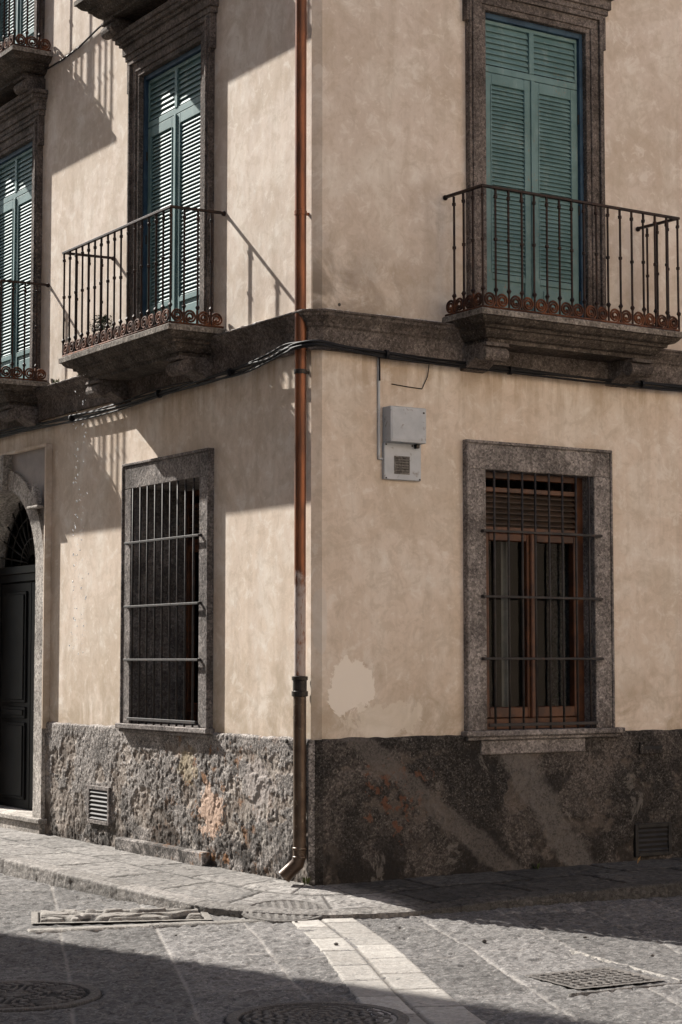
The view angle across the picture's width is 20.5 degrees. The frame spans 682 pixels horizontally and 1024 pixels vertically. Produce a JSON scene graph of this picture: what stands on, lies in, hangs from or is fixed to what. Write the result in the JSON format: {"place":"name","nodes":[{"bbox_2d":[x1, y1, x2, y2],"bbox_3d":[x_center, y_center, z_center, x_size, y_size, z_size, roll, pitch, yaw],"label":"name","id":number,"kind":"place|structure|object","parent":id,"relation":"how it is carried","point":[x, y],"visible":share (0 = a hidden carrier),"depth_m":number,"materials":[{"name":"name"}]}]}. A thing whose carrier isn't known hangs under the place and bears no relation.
{"place":"outdoors","nodes":[
{"label":"outdoors","id":0,"kind":"place"},
{"bbox_2d":[89,313,112,342],"bbox_3d":[-2.129,-1.578,16.746,0.234,0.356,0.258,0,-5,1],"label":"potted plant","id":1,"kind":"object","parent":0,"point":[103,320],"visible":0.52,"depth_m":16.71,"materials":[{"name":"green plant"}]},
{"bbox_2d":[0,873,681,1023],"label":"road","id":2,"kind":"structure","parent":0,"point":[210,974],"depth_m":11.22,"materials":[{"name":"grey stone"}]},
{"bbox_2d":[0,980,102,1012],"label":"manhole cover","id":3,"kind":"object","parent":2,"relation":"on","point":[19,996],"visible":1,"depth_m":9.97,"materials":[{"name":"metal"}]},
{"bbox_2d":[31,907,212,924],"bbox_3d":[-1.524,2.796,13.032,1.220,0.051,0.620,1,-5,-9],"label":"drain cover","id":4,"kind":"object","parent":2,"relation":"on","point":[107,916],"visible":0.97,"depth_m":12.95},
{"bbox_2d":[27,919,264,933],"bbox_3d":[-1.204,2.785,12.676,1.819,0.034,0.140,1,-5,-18],"label":"gutter strip","id":5,"kind":"object","parent":2,"relation":"on","point":[115,927],"visible":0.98,"depth_m":12.61,"materials":[{"name":"stone"}]},
{"bbox_2d":[241,900,327,922],"bbox_3d":[-0.386,2.779,13.110,0.620,0.091,0.620,1,-5,-9],"label":"manhole cover","id":6,"kind":"object","parent":2,"relation":"on","point":[284,918],"visible":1,"depth_m":13.04,"materials":[{"name":"grey metal"}]},
{"bbox_2d":[223,1001,408,1023],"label":"manhole cover","id":7,"kind":"object","parent":2,"relation":"on","point":[316,1012],"visible":1,"depth_m":9.42,"materials":[{"name":"metal"}]},
{"bbox_2d":[292,918,485,1023],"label":"paving strip","id":8,"kind":"object","parent":2,"relation":"on","point":[419,990],"visible":0.97,"depth_m":10.65,"materials":[{"name":"stone"}]},
{"bbox_2d":[524,967,663,989],"bbox_3d":[1.412,2.606,10.515,0.600,0.023,0.520,2,-5,-29],"label":"drain grate","id":9,"kind":"object","parent":2,"relation":"on","point":[595,978],"visible":1,"depth_m":10.50,"materials":[{"name":"metal"}]},
{"bbox_2d":[568,982,681,996],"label":"grate edging","id":10,"kind":"object","parent":2,"relation":"on","point":[587,993],"visible":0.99,"depth_m":10.16,"materials":[{"name":"stone"}]},
{"bbox_2d":[569,950,681,981],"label":"grate edging","id":11,"kind":"object","parent":2,"relation":"on","point":[573,952],"visible":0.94,"depth_m":11.05,"materials":[{"name":"stone"}]},
{"bbox_2d":[0,827,681,908],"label":"sidewalk","id":12,"kind":"structure","parent":0,"point":[216,884],"depth_m":14.42,"materials":[{"name":"stone"}]},
{"bbox_2d":[302,876,311,884],"bbox_3d":[-0.254,2.723,13.934,0.086,0.071,0.098,-1,-5,9],"label":"weed","id":13,"kind":"object","parent":12,"relation":"on","point":[306,881],"visible":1,"depth_m":13.92,"materials":[{"name":"green plant"}]},
{"label":"ground","id":14,"kind":"structure","parent":0,"visible":0},
{"bbox_2d":[0,0,681,885],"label":"corner building","id":15,"kind":"structure","parent":14,"relation":"on","point":[494,638],"depth_m":15.47,"materials":[{"name":"paint"}]},
{"bbox_2d":[0,503,35,809],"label":"door","id":16,"kind":"structure","parent":15,"relation":"in","point":[17,583],"depth_m":19.37,"materials":[{"name":"black paint"}]},
{"bbox_2d":[14,161,31,350],"bbox_3d":[-3.141,-2.448,19.471,0.040,2.520,1.160,3,-5,-33],"label":"inner door","id":17,"kind":"structure","parent":15,"relation":"in","point":[31,161],"depth_m":19.69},
{"bbox_2d":[25,0,33,30],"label":"inner door","id":18,"kind":"structure","parent":15,"relation":"in","point":[26,0],"depth_m":19.87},
{"bbox_2d":[46,26,100,69],"bbox_3d":[-2.472,-4.518,18.020,0.028,0.158,1.652,3,-5,-33],"label":"cable","id":19,"kind":"object","parent":15,"relation":"attached to","point":[73,51],"visible":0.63,"depth_m":18.18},
{"bbox_2d":[69,374,88,654],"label":"dripping water","id":20,"kind":"structure","parent":15,"relation":"hanging from","point":[75,526],"depth_m":16.70,"materials":[{"name":"liquid"}]},
{"bbox_2d":[87,785,111,825],"bbox_3d":[-2.174,2.643,16.993,0.045,0.340,0.450,3,-5,-33],"label":"wall vent","id":21,"kind":"object","parent":15,"relation":"attached to","point":[99,805],"depth_m":16.98,"materials":[{"name":"grey metal"}]},
{"bbox_2d":[167,68,200,299],"bbox_3d":[-1.231,-2.682,16.500,0.040,2.520,1.160,3,-5,-33],"label":"inner door","id":22,"kind":"structure","parent":15,"relation":"in","point":[199,68],"depth_m":16.65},
{"bbox_2d":[185,490,198,722],"bbox_3d":[-1.055,0.805,16.359,0.110,2.065,1.265,3,-5,-33],"label":"window frame","id":23,"kind":"structure","parent":15,"relation":"in","point":[189,493],"depth_m":16.79,"materials":[{"name":"brown wood"}]},
{"bbox_2d":[279,0,308,881],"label":"drainpipe","id":24,"kind":"object","parent":15,"relation":"attached to","point":[291,869],"visible":1,"depth_m":14.18,"materials":[{"name":"orange metal"}]},
{"bbox_2d":[0,339,681,437],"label":"cable bundle","id":25,"kind":"object","parent":15,"relation":"attached to","point":[384,354],"visible":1,"depth_m":15.32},
{"bbox_2d":[377,358,425,481],"bbox_3d":[0.474,-0.723,14.569,0.390,0.950,0.122,3,-5,-33],"label":"utility box","id":26,"kind":"object","parent":15,"relation":"attached to","point":[404,433],"visible":1,"depth_m":14.53,"materials":[{"name":"grey paint"}]},
{"bbox_2d":[392,365,428,388],"bbox_3d":[0.540,-1.077,14.703,0.345,0.224,0.027,2,-5,-28],"label":"wall wire","id":27,"kind":"object","parent":15,"relation":"attached to","point":[415,387],"depth_m":14.74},
{"bbox_2d":[486,64,564,282],"bbox_3d":[1.446,-2.760,15.760,1.055,2.560,0.040,3,-5,-33],"label":"inner door","id":28,"kind":"structure","parent":15,"relation":"in","point":[486,64],"depth_m":15.82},
{"bbox_2d":[486,472,584,729],"bbox_3d":[1.486,0.731,15.424,1.117,2.065,0.303,3,-5,-33],"label":"window frame","id":29,"kind":"structure","parent":15,"relation":"in","point":[500,493],"depth_m":15.43,"materials":[{"name":"brown wood"}]},
{"bbox_2d":[633,822,671,856],"bbox_3d":[2.592,2.727,15.704,0.400,0.270,0.045,3,-5,-33],"label":"wall vent","id":30,"kind":"object","parent":15,"relation":"attached to","point":[652,839],"depth_m":15.69,"materials":[{"name":"black metal"}]},
{"bbox_2d":[639,741,665,753],"bbox_3d":[2.599,1.970,15.772,0.280,0.100,0.040,3,-5,-33],"label":"wall vent","id":31,"kind":"object","parent":15,"relation":"attached to","point":[651,747],"depth_m":15.75,"materials":[{"name":"black metal"}]},
{"bbox_2d":[0,853,681,918],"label":"kerb","id":32,"kind":"structure","parent":14,"relation":"on","point":[51,875],"depth_m":13.83,"materials":[{"name":"stone"}]}
]}

